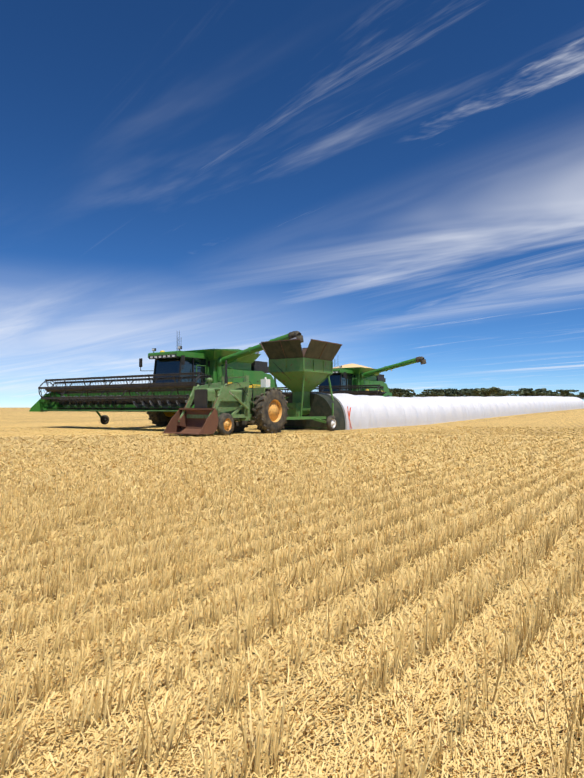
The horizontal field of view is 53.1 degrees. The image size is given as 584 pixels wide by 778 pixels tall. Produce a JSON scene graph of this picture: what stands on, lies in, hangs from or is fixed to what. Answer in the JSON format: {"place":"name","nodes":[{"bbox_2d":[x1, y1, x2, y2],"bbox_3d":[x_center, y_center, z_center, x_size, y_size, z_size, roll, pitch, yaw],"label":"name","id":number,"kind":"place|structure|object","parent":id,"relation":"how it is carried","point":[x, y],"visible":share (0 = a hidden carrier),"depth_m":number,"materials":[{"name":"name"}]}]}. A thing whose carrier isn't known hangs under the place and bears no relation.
{"place":"outdoors","nodes":[
{"label":"outdoors","id":0,"kind":"place"},
{"bbox_2d":[0,408,583,777],"bbox_3d":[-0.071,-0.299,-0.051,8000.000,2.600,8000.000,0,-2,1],"label":"field ground","id":1,"kind":"structure","parent":0,"point":[22,418],"depth_m":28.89,"materials":[{"name":"plant"}]},
{"bbox_2d":[29,331,303,425],"bbox_3d":[-4.562,-0.544,30.599,11.600,5.125,12.600,-1,-2,35],"label":"combine","id":2,"kind":"object","parent":1,"relation":"on","point":[163,397],"visible":0.67,"depth_m":28.95,"materials":[{"name":"green metal"}]},
{"bbox_2d":[162,360,288,435],"bbox_3d":[-2.103,0.359,22.427,2.332,2.804,6.030,-1,-2,35],"label":"tractor loader","id":3,"kind":"object","parent":1,"relation":"on","point":[226,408],"visible":0.98,"depth_m":21.54,"materials":[{"name":"green metal"}]},
{"bbox_2d":[0,426,583,777],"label":"stubble stalks","id":4,"kind":"object","parent":1,"relation":"on","point":[576,578],"visible":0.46,"depth_m":3.21,"materials":[{"name":"plant"}]},
{"bbox_2d":[259,337,351,430],"bbox_3d":[0.158,-0.166,25.659,3.820,3.950,4.323,-1,-2,35],"label":"grain bagger","id":5,"kind":"object","parent":1,"relation":"on","point":[298,370],"visible":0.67,"depth_m":25.50,"materials":[{"name":"green metal"}]},
{"bbox_2d":[277,356,425,398],"bbox_3d":[4.733,-0.159,45.603,11.599,5.125,12.600,-1,-2,35],"label":"combine","id":6,"kind":"object","parent":1,"relation":"on","point":[354,379],"visible":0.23,"depth_m":44.71,"materials":[{"name":"green metal"}]},
{"bbox_2d":[389,388,413,396],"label":"tree","id":7,"kind":"object","parent":1,"relation":"on","point":[397,391],"visible":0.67,"depth_m":338.57,"materials":[{"name":"green plant"}]},
{"bbox_2d":[402,392,415,396],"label":"tree","id":8,"kind":"object","parent":1,"relation":"on","point":[406,394],"visible":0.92,"depth_m":328.48,"materials":[{"name":"green plant"}]},
{"bbox_2d":[418,393,431,396],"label":"tree","id":9,"kind":"object","parent":1,"relation":"on","point":[421,395],"visible":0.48,"depth_m":356.97,"materials":[{"name":"green plant"}]},
{"bbox_2d":[423,389,446,396],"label":"tree","id":10,"kind":"object","parent":1,"relation":"on","point":[437,392],"visible":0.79,"depth_m":337.35,"materials":[{"name":"green plant"}]},
{"bbox_2d":[319,393,583,429],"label":"grain bag","id":11,"kind":"object","parent":1,"relation":"on","point":[367,412],"visible":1,"depth_m":35.62,"materials":[{"name":"plastic"}]},
{"bbox_2d":[445,388,465,396],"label":"tree","id":12,"kind":"object","parent":1,"relation":"on","point":[455,392],"visible":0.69,"depth_m":348.15,"materials":[{"name":"green plant"}]},
{"bbox_2d":[463,388,489,396],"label":"tree","id":13,"kind":"object","parent":1,"relation":"on","point":[472,393],"visible":0.08,"depth_m":338.19,"materials":[{"name":"green plant"}]},
{"bbox_2d":[461,387,501,396],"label":"tree","id":14,"kind":"object","parent":1,"relation":"on","point":[485,391],"visible":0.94,"depth_m":328.25,"materials":[{"name":"green plant"}]},
{"bbox_2d":[491,392,508,396],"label":"tree","id":15,"kind":"object","parent":1,"relation":"on","point":[504,394],"visible":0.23,"depth_m":343.11,"materials":[{"name":"green plant"}]},
{"bbox_2d":[494,390,526,395],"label":"tree","id":16,"kind":"object","parent":1,"relation":"on","point":[510,391],"visible":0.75,"depth_m":336.38,"materials":[{"name":"green plant"}]},
{"bbox_2d":[518,388,547,395],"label":"tree","id":17,"kind":"object","parent":1,"relation":"on","point":[529,391],"visible":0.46,"depth_m":358.04,"materials":[{"name":"green plant"}]},
{"bbox_2d":[532,389,551,395],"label":"tree","id":18,"kind":"object","parent":1,"relation":"on","point":[536,392],"visible":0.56,"depth_m":352.44,"materials":[{"name":"green plant"}]},
{"bbox_2d":[539,391,557,395],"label":"tree","id":19,"kind":"object","parent":1,"relation":"on","point":[547,393],"visible":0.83,"depth_m":325.40,"materials":[{"name":"green plant"}]},
{"bbox_2d":[555,393,572,396],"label":"tree","id":20,"kind":"object","parent":1,"relation":"on","point":[567,395],"visible":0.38,"depth_m":345.75,"materials":[{"name":"green plant"}]},
{"bbox_2d":[556,389,578,396],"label":"tree","id":21,"kind":"object","parent":1,"relation":"on","point":[561,391],"visible":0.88,"depth_m":326.31,"materials":[{"name":"green plant"}]},
{"bbox_2d":[569,393,582,398],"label":"tree","id":22,"kind":"object","parent":1,"relation":"on","point":[577,396],"visible":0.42,"depth_m":367.12,"materials":[{"name":"green plant"}]},
{"bbox_2d":[0,0,583,407],"label":"sky","id":23,"kind":"structure","parent":0,"point":[390,182],"materials":[{"name":"blue"}]}
]}

